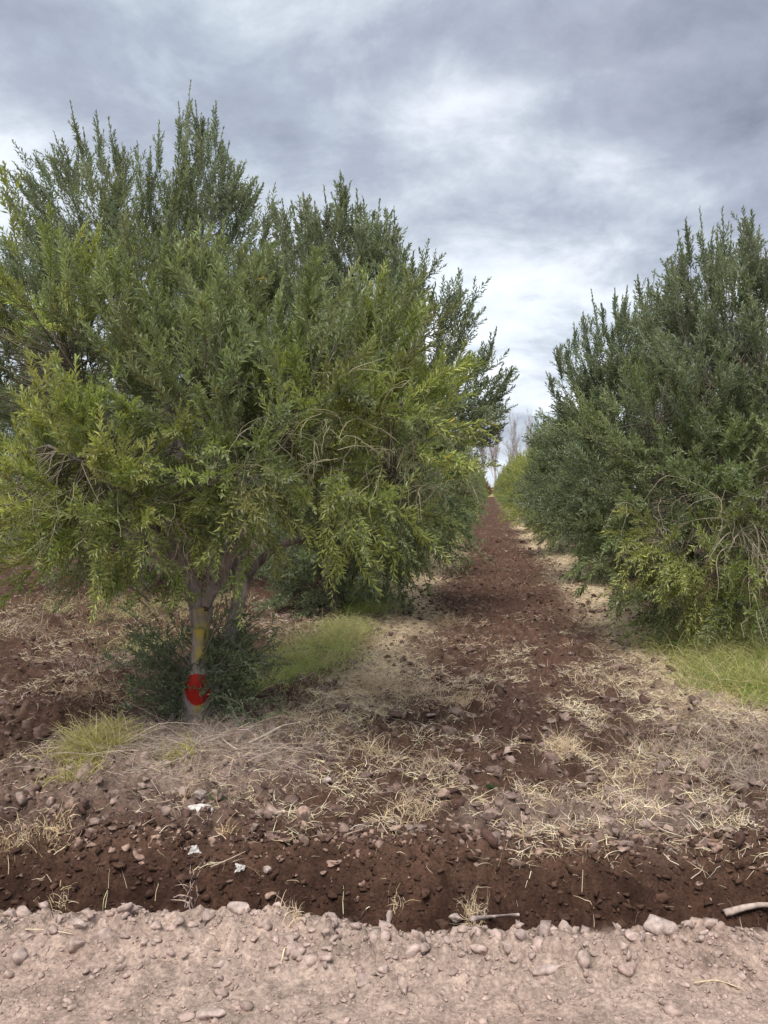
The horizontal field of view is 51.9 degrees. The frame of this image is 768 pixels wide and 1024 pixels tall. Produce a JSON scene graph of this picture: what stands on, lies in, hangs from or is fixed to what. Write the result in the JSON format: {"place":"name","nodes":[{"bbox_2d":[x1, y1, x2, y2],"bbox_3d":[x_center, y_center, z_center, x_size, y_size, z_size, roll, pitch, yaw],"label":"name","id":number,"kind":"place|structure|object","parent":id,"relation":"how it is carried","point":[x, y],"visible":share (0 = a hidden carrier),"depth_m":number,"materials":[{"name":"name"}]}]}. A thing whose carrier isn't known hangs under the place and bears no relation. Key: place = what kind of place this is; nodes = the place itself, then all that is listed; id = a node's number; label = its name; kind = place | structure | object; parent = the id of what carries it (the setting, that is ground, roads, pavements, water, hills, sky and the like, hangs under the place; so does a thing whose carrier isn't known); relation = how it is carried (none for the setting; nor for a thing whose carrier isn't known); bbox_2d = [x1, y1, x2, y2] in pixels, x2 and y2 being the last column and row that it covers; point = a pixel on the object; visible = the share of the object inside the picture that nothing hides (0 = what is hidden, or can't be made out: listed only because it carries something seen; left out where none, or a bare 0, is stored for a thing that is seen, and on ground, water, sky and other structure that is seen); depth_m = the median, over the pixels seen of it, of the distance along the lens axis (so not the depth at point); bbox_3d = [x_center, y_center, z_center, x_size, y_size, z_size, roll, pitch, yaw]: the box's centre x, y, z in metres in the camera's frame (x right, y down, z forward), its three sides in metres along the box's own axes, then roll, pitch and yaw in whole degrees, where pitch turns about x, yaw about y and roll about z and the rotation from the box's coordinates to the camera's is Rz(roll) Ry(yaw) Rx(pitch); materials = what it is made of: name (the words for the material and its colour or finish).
{"place":"outdoors","nodes":[
{"label":"outdoors","id":0,"kind":"place"},
{"bbox_2d":[227,608,388,695],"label":"grass","id":1,"kind":"structure","parent":0,"point":[342,630],"depth_m":7.25,"materials":[{"name":"plant"}]},
{"bbox_2d":[0,489,767,1023],"bbox_3d":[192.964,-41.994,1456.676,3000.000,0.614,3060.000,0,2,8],"label":"ground","id":2,"kind":"structure","parent":0,"point":[528,995],"depth_m":3.46,"materials":[{"name":"soil"}]},
{"bbox_2d":[15,792,26,804],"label":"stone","id":3,"kind":"object","parent":2,"relation":"on","point":[21,798],"visible":1,"depth_m":3.94,"materials":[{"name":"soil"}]},
{"bbox_2d":[0,807,56,873],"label":"dry tuft","id":4,"kind":"object","parent":2,"relation":"on","point":[22,839],"visible":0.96,"depth_m":3.52,"materials":[{"name":"plant"}]},
{"bbox_2d":[0,615,87,642],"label":"dry tuft","id":5,"kind":"object","parent":2,"relation":"on","point":[18,623],"visible":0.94,"depth_m":8.47,"materials":[{"name":"plant"}]},
{"bbox_2d":[32,723,55,740],"bbox_3d":[-2.316,1.486,5.344,0.086,0.120,0.165,2,2,43],"label":"soil clod","id":6,"kind":"object","parent":2,"relation":"on","point":[42,731],"visible":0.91,"depth_m":5.31,"materials":[{"name":"soil"}]},
{"bbox_2d":[25,928,72,934],"bbox_3d":[-1.162,1.456,2.740,0.166,0.021,0.011,0,2,-1],"label":"stick","id":7,"kind":"object","parent":2,"relation":"on","point":[43,929],"visible":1,"depth_m":2.74,"materials":[{"name":"wood"}]},
{"bbox_2d":[26,798,89,856],"bbox_3d":[-1.472,1.442,3.532,0.259,0.218,0.295,0,2,8],"label":"dry tuft","id":8,"kind":"object","parent":2,"relation":"on","point":[57,829],"visible":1,"depth_m":3.54,"materials":[{"name":"plant"}]},
{"bbox_2d":[46,881,76,912],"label":"dry tuft","id":9,"kind":"object","parent":2,"relation":"on","point":[66,897],"visible":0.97,"depth_m":3.33,"materials":[{"name":"plant"}]},
{"bbox_2d":[0,366,128,555],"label":"olive tree","id":10,"kind":"object","parent":2,"relation":"on","point":[7,436],"visible":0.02,"depth_m":18.18,"materials":[{"name":"green plant"}]},
{"bbox_2d":[66,937,84,952],"bbox_3d":[-1.052,1.473,2.687,0.055,0.058,0.058,-1,2,-38],"label":"soil clod","id":11,"kind":"object","parent":2,"relation":"on","point":[73,944],"visible":1,"depth_m":2.67,"materials":[{"name":"soil"}]},
{"bbox_2d":[72,917,86,927],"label":"soil clod","id":12,"kind":"object","parent":2,"relation":"on","point":[77,922],"visible":1,"depth_m":2.74,"materials":[{"name":"soil"}]},
{"bbox_2d":[39,647,148,676],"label":"dry tuft","id":13,"kind":"object","parent":2,"relation":"on","point":[93,663],"visible":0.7,"depth_m":7.11,"materials":[{"name":"plant"}]},
{"bbox_2d":[64,671,124,710],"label":"dry tuft","id":14,"kind":"object","parent":2,"relation":"on","point":[83,688],"visible":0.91,"depth_m":6.17,"materials":[{"name":"plant"}]},
{"bbox_2d":[13,704,211,794],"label":"grass","id":15,"kind":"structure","parent":2,"relation":"on","point":[96,733],"depth_m":4.42,"materials":[{"name":"plant"}]},
{"bbox_2d":[79,397,194,539],"bbox_3d":[-7.247,-1.549,24.151,4.868,5.662,4.636,1,2,30],"label":"olive tree","id":16,"kind":"object","parent":2,"relation":"on","point":[154,443],"visible":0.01,"depth_m":23.65,"materials":[{"name":"green plant"}]},
{"bbox_2d":[0,583,281,657],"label":"grass","id":17,"kind":"structure","parent":2,"relation":"on","point":[127,614],"depth_m":9.62,"materials":[{"name":"plant"}]},
{"bbox_2d":[0,79,331,596],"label":"olive tree","id":18,"kind":"object","parent":2,"relation":"on","point":[179,201],"visible":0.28,"depth_m":11.76,"materials":[{"name":"green plant"}]},
{"bbox_2d":[161,776,206,801],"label":"dry tuft","id":19,"kind":"object","parent":2,"relation":"on","point":[186,788],"visible":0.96,"depth_m":3.97,"materials":[{"name":"plant"}]},
{"bbox_2d":[179,786,188,795],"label":"stone","id":20,"kind":"object","parent":2,"relation":"on","point":[182,793],"visible":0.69,"depth_m":3.99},
{"bbox_2d":[167,854,208,909],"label":"dry weed","id":21,"kind":"object","parent":2,"relation":"on","point":[190,890],"visible":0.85,"depth_m":3.32,"materials":[{"name":"plant"}]},
{"bbox_2d":[188,845,201,854],"bbox_3d":[-0.834,1.486,3.468,0.060,0.037,0.021,-1,2,-20],"label":"plastic scrap","id":22,"kind":"object","parent":2,"relation":"on","point":[194,849],"visible":1,"depth_m":3.47,"materials":[{"name":"plastic"}]},
{"bbox_2d":[1,701,395,806],"bbox_3d":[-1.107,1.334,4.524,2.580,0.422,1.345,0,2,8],"label":"dry brush","id":23,"kind":"object","parent":2,"relation":"on","point":[181,738],"visible":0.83,"depth_m":4.40,"materials":[{"name":"plant"}]},
{"bbox_2d":[192,789,206,799],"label":"stone","id":24,"kind":"object","parent":2,"relation":"on","point":[200,794],"visible":1,"depth_m":3.92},
{"bbox_2d":[188,804,213,812],"bbox_3d":[-0.891,1.452,3.855,0.122,0.047,0.090,0,2,9],"label":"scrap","id":25,"kind":"object","parent":2,"relation":"on","point":[197,807],"visible":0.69,"depth_m":3.84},
{"bbox_2d":[195,1007,225,1019],"bbox_3d":[-0.528,1.527,2.404,0.096,0.032,0.056,0,2,0],"label":"soil clod","id":26,"kind":"object","parent":2,"relation":"on","point":[204,1013],"visible":1,"depth_m":2.39,"materials":[{"name":"soil"}]},
{"bbox_2d":[148,373,302,561],"bbox_3d":[-3.617,-1.226,17.535,4.656,5.416,4.434,0,2,-16],"label":"olive tree","id":27,"kind":"object","parent":2,"relation":"on","point":[288,532],"depth_m":16.83,"materials":[{"name":"green plant"}]},
{"bbox_2d":[204,777,247,804],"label":"green weed","id":28,"kind":"object","parent":2,"relation":"on","point":[211,797],"visible":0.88,"depth_m":4.00,"materials":[{"name":"green plant"}]},
{"bbox_2d":[207,812,247,848],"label":"dry tuft","id":29,"kind":"object","parent":2,"relation":"on","point":[229,827],"visible":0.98,"depth_m":3.61,"materials":[{"name":"plant"}]},
{"bbox_2d":[210,851,245,867],"bbox_3d":[-0.677,1.513,3.431,0.163,0.031,0.010,-1,2,-34],"label":"stick","id":30,"kind":"object","parent":2,"relation":"on","point":[225,860],"visible":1,"depth_m":3.42,"materials":[{"name":"wood"}]},
{"bbox_2d":[227,901,249,914],"bbox_3d":[-0.535,1.460,2.895,0.084,0.060,0.043,0,2,-6],"label":"soil clod","id":31,"kind":"object","parent":2,"relation":"on","point":[235,907],"visible":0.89,"depth_m":2.89,"materials":[{"name":"soil"}]},
{"bbox_2d":[234,863,244,872],"bbox_3d":[-0.623,1.534,3.402,0.050,0.036,0.019,-1,2,-22],"label":"plastic scrap","id":32,"kind":"object","parent":2,"relation":"on","point":[239,867],"visible":1,"depth_m":3.40,"materials":[{"name":"plastic"}]},
{"bbox_2d":[0,160,501,730],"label":"olive tree","id":33,"kind":"object","parent":2,"relation":"on","point":[292,390],"visible":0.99,"depth_m":4.62,"materials":[{"name":"green plant"}]},
{"bbox_2d":[263,865,271,873],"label":"stone","id":34,"kind":"object","parent":2,"relation":"on","point":[267,869],"visible":1,"depth_m":3.39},
{"bbox_2d":[264,809,272,820],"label":"stone","id":35,"kind":"object","parent":2,"relation":"on","point":[268,815],"visible":0.99,"depth_m":3.77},
{"bbox_2d":[249,722,302,742],"bbox_3d":[-0.638,1.309,4.742,0.030,0.044,0.480,1,2,36],"label":"stick","id":36,"kind":"object","parent":2,"relation":"on","point":[273,730],"visible":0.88,"depth_m":4.70,"materials":[{"name":"wood"}]},
{"bbox_2d":[243,698,322,746],"bbox_3d":[-0.638,1.308,5.068,0.582,0.263,0.592,0,2,8],"label":"dry tuft","id":37,"kind":"object","parent":2,"relation":"on","point":[292,716],"visible":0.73,"depth_m":5.02,"materials":[{"name":"plant"}]},
{"bbox_2d":[273,895,310,930],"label":"dry tuft","id":38,"kind":"object","parent":2,"relation":"on","point":[294,912],"visible":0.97,"depth_m":2.82,"materials":[{"name":"plant"}]},
{"bbox_2d":[296,806,309,821],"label":"stone","id":39,"kind":"object","parent":2,"relation":"on","point":[302,812],"visible":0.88,"depth_m":3.65,"materials":[{"name":"stone"}]},
{"bbox_2d":[318,953,332,961],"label":"soil clod","id":40,"kind":"object","parent":2,"relation":"on","point":[325,957],"visible":0.99,"depth_m":2.62,"materials":[{"name":"soil"}]},
{"bbox_2d":[322,776,331,783],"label":"stone","id":41,"kind":"object","parent":2,"relation":"on","point":[327,779],"visible":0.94,"depth_m":4.19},
{"bbox_2d":[216,170,519,618],"bbox_3d":[-0.394,-1.330,9.590,4.082,5.691,3.618,0,2,8],"label":"olive tree","id":42,"kind":"object","parent":2,"relation":"on","point":[370,245],"visible":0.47,"depth_m":9.44,"materials":[{"name":"green plant"}]},
{"bbox_2d":[310,555,434,618],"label":"grass","id":43,"kind":"structure","parent":2,"relation":"on","point":[366,608],"depth_m":9.74,"materials":[{"name":"plant"}]},
{"bbox_2d":[343,729,415,772],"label":"dry tuft","id":44,"kind":"object","parent":2,"relation":"on","point":[372,750],"visible":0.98,"depth_m":4.58,"materials":[{"name":"plant"}]},
{"bbox_2d":[0,536,767,932],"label":"field clods","id":45,"kind":"object","parent":2,"relation":"on","point":[492,836],"visible":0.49,"depth_m":3.96,"materials":[{"name":"soil"}]},
{"bbox_2d":[0,524,767,930],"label":"dry straw","id":46,"kind":"object","parent":2,"relation":"on","point":[576,708],"visible":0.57,"depth_m":5.38,"materials":[{"name":"plant"}]},
{"bbox_2d":[0,901,767,1023],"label":"road clods","id":47,"kind":"object","parent":2,"relation":"on","point":[19,955],"visible":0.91,"depth_m":2.64,"materials":[{"name":"soil"}]},
{"bbox_2d":[334,661,441,702],"bbox_3d":[-0.033,1.307,6.214,0.776,0.232,0.805,1,2,27],"label":"dry tuft","id":48,"kind":"object","parent":2,"relation":"on","point":[385,680],"visible":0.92,"depth_m":6.22,"materials":[{"name":"plant"}]},
{"bbox_2d":[386,910,392,922],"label":"soil clod","id":49,"kind":"object","parent":2,"relation":"on","point":[389,914],"visible":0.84,"depth_m":3.27,"materials":[{"name":"soil"}]},
{"bbox_2d":[285,342,495,576],"bbox_3d":[0.087,-0.927,14.846,4.031,4.924,4.233,0,2,8],"label":"olive tree","id":50,"kind":"object","parent":2,"relation":"on","point":[464,542],"visible":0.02,"depth_m":14.40,"materials":[{"name":"green plant"}]},
{"bbox_2d":[389,825,401,831],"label":"stone","id":51,"kind":"object","parent":2,"relation":"on","point":[393,828],"visible":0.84,"depth_m":3.60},
{"bbox_2d":[386,886,417,916],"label":"dry tuft","id":52,"kind":"object","parent":2,"relation":"on","point":[394,897],"visible":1,"depth_m":3.29,"materials":[{"name":"plant"}]},
{"bbox_2d":[361,783,454,826],"bbox_3d":[0.116,1.407,3.795,0.479,0.187,0.547,1,2,36],"label":"dry tuft","id":53,"kind":"object","parent":2,"relation":"on","point":[416,807],"visible":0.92,"depth_m":3.79,"materials":[{"name":"plant"}]},
{"bbox_2d":[373,676,478,708],"bbox_3d":[0.309,1.331,5.886,0.907,0.208,0.854,0,2,8],"label":"dry tuft","id":54,"kind":"object","parent":2,"relation":"on","point":[428,692],"visible":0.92,"depth_m":5.89,"materials":[{"name":"plant"}]},
{"bbox_2d":[371,426,489,551],"bbox_3d":[0.871,-0.623,19.742,3.510,4.025,3.146,0,2,1],"label":"olive tree","id":55,"kind":"object","parent":2,"relation":"on","point":[444,493],"depth_m":19.51,"materials":[{"name":"green plant"}]},
{"bbox_2d":[395,744,475,784],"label":"dry tuft","id":56,"kind":"object","parent":2,"relation":"on","point":[439,760],"visible":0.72,"depth_m":4.49,"materials":[{"name":"plant"}]},
{"bbox_2d":[436,789,449,798],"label":"stone","id":57,"kind":"object","parent":2,"relation":"on","point":[444,793],"visible":0.94,"depth_m":3.98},
{"bbox_2d":[415,430,480,536],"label":"olive tree","id":58,"kind":"object","parent":2,"relation":"on","point":[462,498],"visible":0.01,"depth_m":24.78,"materials":[{"name":"green plant"}]},
{"bbox_2d":[428,609,474,627],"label":"dry tuft","id":59,"kind":"object","parent":2,"relation":"on","point":[447,620],"visible":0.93,"depth_m":9.44,"materials":[{"name":"plant"}]},
{"bbox_2d":[448,913,462,922],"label":"stone","id":60,"kind":"object","parent":2,"relation":"on","point":[454,916],"visible":0.98,"depth_m":3.19,"materials":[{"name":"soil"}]},
{"bbox_2d":[451,886,489,925],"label":"dry tuft","id":61,"kind":"object","parent":2,"relation":"on","point":[471,913],"visible":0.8,"depth_m":3.23,"materials":[{"name":"plant"}]},
{"bbox_2d":[431,679,515,711],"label":"dry tuft","id":62,"kind":"object","parent":2,"relation":"on","point":[464,701],"visible":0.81,"depth_m":5.82,"materials":[{"name":"plant"}]},
{"bbox_2d":[465,460,481,518],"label":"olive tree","id":63,"kind":"object","parent":2,"relation":"on","point":[471,488],"visible":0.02,"depth_m":39.51,"materials":[{"name":"green plant"}]},
{"bbox_2d":[470,471,484,509],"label":"olive tree","id":64,"kind":"object","parent":2,"relation":"on","point":[476,483],"visible":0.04,"depth_m":49.52,"materials":[{"name":"green plant"}]},
{"bbox_2d":[468,452,488,504],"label":"olive tree","id":65,"kind":"object","parent":2,"relation":"on","point":[477,473],"depth_m":44.32,"materials":[{"name":"green plant"}]},
{"bbox_2d":[471,416,492,474],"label":"bare tree","id":66,"kind":"object","parent":2,"relation":"on","point":[483,453],"visible":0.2,"depth_m":170.44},
{"bbox_2d":[485,481,492,495],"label":"autumn shrub","id":67,"kind":"object","parent":2,"relation":"on","point":[490,489],"visible":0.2,"depth_m":160.75,"materials":[{"name":"brown plant"}]},
{"bbox_2d":[480,807,502,822],"bbox_3d":[0.500,1.405,3.657,0.093,0.062,0.077,1,2,30],"label":"stone","id":68,"kind":"object","parent":2,"relation":"on","point":[489,814],"visible":0.99,"depth_m":3.63,"materials":[{"name":"stone"}]},
{"bbox_2d":[470,913,519,921],"bbox_3d":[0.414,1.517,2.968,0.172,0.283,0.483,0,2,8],"label":"stick","id":69,"kind":"object","parent":2,"relation":"on","point":[478,918],"visible":1,"depth_m":2.96,"materials":[{"name":"wood"}]},
{"bbox_2d":[487,420,504,480],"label":"bare tree","id":70,"kind":"object","parent":2,"relation":"on","point":[495,452],"visible":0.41,"depth_m":175.72,"materials":[{"name":"plant"}]},
{"bbox_2d":[495,464,510,504],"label":"olive tree","id":71,"kind":"object","parent":2,"relation":"on","point":[503,483],"visible":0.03,"depth_m":67.43,"materials":[{"name":"green plant"}]},
{"bbox_2d":[496,453,521,508],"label":"olive tree","id":72,"kind":"object","parent":2,"relation":"on","point":[501,478],"visible":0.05,"depth_m":52.75,"materials":[{"name":"green plant"}]},
{"bbox_2d":[506,830,511,838],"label":"stone","id":73,"kind":"object","parent":2,"relation":"on","point":[508,834],"visible":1,"depth_m":3.48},
{"bbox_2d":[499,454,527,520],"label":"olive tree","id":74,"kind":"object","parent":2,"relation":"on","point":[507,475],"visible":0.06,"depth_m":38.23,"materials":[{"name":"green plant"}]},
{"bbox_2d":[503,413,525,464],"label":"bare tree","id":75,"kind":"object","parent":2,"relation":"on","point":[512,434],"visible":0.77,"depth_m":167.10,"materials":[{"name":"plant"}]},
{"bbox_2d":[500,447,529,508],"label":"olive tree","id":76,"kind":"object","parent":2,"relation":"on","point":[509,481],"visible":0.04,"depth_m":43.16,"materials":[{"name":"green plant"}]},
{"bbox_2d":[514,929,526,939],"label":"soil clod","id":77,"kind":"object","parent":2,"relation":"on","point":[520,934],"visible":1,"depth_m":2.68,"materials":[{"name":"soil"}]},
{"bbox_2d":[520,815,528,823],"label":"stone","id":78,"kind":"object","parent":2,"relation":"on","point":[524,818],"visible":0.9,"depth_m":3.71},
{"bbox_2d":[510,474,541,526],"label":"olive tree","id":79,"kind":"object","parent":2,"relation":"on","point":[516,514],"depth_m":33.27,"materials":[{"name":"green plant"}]},
{"bbox_2d":[522,406,533,453],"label":"bare tree","id":80,"kind":"object","parent":2,"relation":"on","point":[528,431],"visible":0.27,"depth_m":176.69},
{"bbox_2d":[497,447,583,533],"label":"olive tree","id":81,"kind":"object","parent":2,"relation":"on","point":[518,476],"visible":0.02,"depth_m":28.14,"materials":[{"name":"green plant"}]},
{"bbox_2d":[532,964,561,975],"bbox_3d":[0.537,1.505,2.592,0.107,0.033,0.048,0,2,0],"label":"soil clod","id":82,"kind":"object","parent":2,"relation":"on","point":[545,969],"visible":0.99,"depth_m":2.58,"materials":[{"name":"soil"}]},
{"bbox_2d":[495,781,605,823],"bbox_3d":[0.768,1.414,3.930,0.542,0.149,0.446,-1,2,-28],"label":"dry tuft","id":83,"kind":"object","parent":2,"relation":"on","point":[546,794],"visible":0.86,"depth_m":3.91,"materials":[{"name":"plant"}]},
{"bbox_2d":[500,418,607,543],"bbox_3d":[5.413,-0.950,23.105,4.007,4.416,3.618,0,2,8],"label":"olive tree","id":84,"kind":"object","parent":2,"relation":"on","point":[521,461],"depth_m":23.23,"materials":[{"name":"green plant"}]},
{"bbox_2d":[530,720,594,768],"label":"dry tuft","id":85,"kind":"object","parent":2,"relation":"on","point":[561,744],"visible":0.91,"depth_m":4.64,"materials":[{"name":"plant"}]},
{"bbox_2d":[558,825,570,838],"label":"stone","id":86,"kind":"object","parent":2,"relation":"on","point":[563,831],"visible":1,"depth_m":3.49,"materials":[{"name":"stone"}]},
{"bbox_2d":[509,388,658,558],"bbox_3d":[4.667,-0.786,18.131,3.546,4.536,3.956,0,2,8],"label":"olive tree","id":87,"kind":"object","parent":2,"relation":"on","point":[540,470],"visible":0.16,"depth_m":18.19,"materials":[{"name":"green plant"}]},
{"bbox_2d":[537,665,639,697],"bbox_3d":[1.682,1.327,6.232,0.981,0.236,0.800,0,2,8],"label":"dry tuft","id":88,"kind":"object","parent":2,"relation":"on","point":[586,680],"visible":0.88,"depth_m":6.22,"materials":[{"name":"plant"}]},
{"bbox_2d":[574,749,672,796],"bbox_3d":[1.349,1.417,4.402,0.536,0.171,0.573,1,2,37],"label":"dry tuft","id":89,"kind":"object","parent":2,"relation":"on","point":[613,767],"visible":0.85,"depth_m":4.36,"materials":[{"name":"plant"}]},
{"bbox_2d":[617,961,636,977],"bbox_3d":[0.794,1.492,2.578,0.058,0.046,0.042,1,2,27],"label":"soil clod","id":90,"kind":"object","parent":2,"relation":"on","point":[627,969],"visible":1,"depth_m":2.57,"materials":[{"name":"soil"}]},
{"bbox_2d":[491,680,767,827],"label":"withered weeds","id":91,"kind":"object","parent":2,"relation":"on","point":[729,743],"visible":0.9,"depth_m":4.72,"materials":[{"name":"plant"}]},
{"bbox_2d":[517,205,767,655],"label":"olive tree","id":92,"kind":"object","parent":2,"relation":"on","point":[736,421],"visible":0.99,"depth_m":7.66,"materials":[{"name":"green plant"}]},
{"bbox_2d":[521,268,767,585],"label":"olive tree","id":93,"kind":"object","parent":2,"relation":"on","point":[597,375],"visible":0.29,"depth_m":12.90,"materials":[{"name":"green plant"}]},
{"bbox_2d":[628,734,674,756],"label":"dry tuft","id":94,"kind":"object","parent":2,"relation":"on","point":[659,744],"visible":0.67,"depth_m":4.74,"materials":[{"name":"plant"}]},
{"bbox_2d":[642,914,678,935],"bbox_3d":[0.979,1.465,2.788,0.129,0.064,0.078,0,2,0],"label":"rock","id":95,"kind":"object","parent":2,"relation":"on","point":[655,925],"visible":0.77,"depth_m":2.77,"materials":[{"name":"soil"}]},
{"bbox_2d":[647,818,682,836],"bbox_3d":[1.276,1.433,3.580,0.171,0.041,0.016,2,2,44],"label":"stick","id":96,"kind":"object","parent":2,"relation":"on","point":[662,829],"visible":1,"depth_m":3.59,"materials":[{"name":"wood"}]},
{"bbox_2d":[663,824,673,831],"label":"stone","id":97,"kind":"object","parent":2,"relation":"on","point":[667,827],"visible":0.89,"depth_m":3.61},
{"bbox_2d":[653,400,734,545],"bbox_3d":[9.255,-1.095,21.173,3.900,4.990,4.351,0,2,5],"label":"olive tree","id":98,"kind":"object","parent":2,"relation":"on","point":[695,501],"depth_m":21.13,"materials":[{"name":"green plant"}]},
{"bbox_2d":[695,935,703,941],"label":"soil clod","id":99,"kind":"object","parent":2,"relation":"on","point":[699,938],"visible":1,"depth_m":2.70,"materials":[{"name":"soil"}]},
{"bbox_2d":[707,842,722,851],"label":"stone","id":100,"kind":"object","parent":2,"relation":"on","point":[715,847],"visible":0.99,"depth_m":3.46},
{"bbox_2d":[694,979,742,988],"bbox_3d":[1.070,1.511,2.530,0.149,0.011,0.034,0,2,8],"label":"stick","id":101,"kind":"object","parent":2,"relation":"on","point":[695,982],"visible":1,"depth_m":2.53,"materials":[{"name":"wood"}]},
{"bbox_2d":[671,740,767,793],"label":"dry tuft","id":102,"kind":"object","parent":2,"relation":"on","point":[752,773],"visible":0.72,"depth_m":4.31,"materials":[{"name":"plant"}]},
{"bbox_2d":[722,902,767,917],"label":"stick","id":103,"kind":"object","parent":2,"relation":"on","point":[733,911],"visible":1,"depth_m":3.26,"materials":[{"name":"wood"}]},
{"bbox_2d":[0,0,767,487],"label":"sky","id":104,"kind":"structure","parent":0,"point":[554,151],"materials":[{"name":"grey"}]},
{"bbox_2d":[613,611,767,716],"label":"grass","id":105,"kind":"structure","parent":0,"point":[713,664],"depth_m":6.56,"materials":[{"name":"plant"}]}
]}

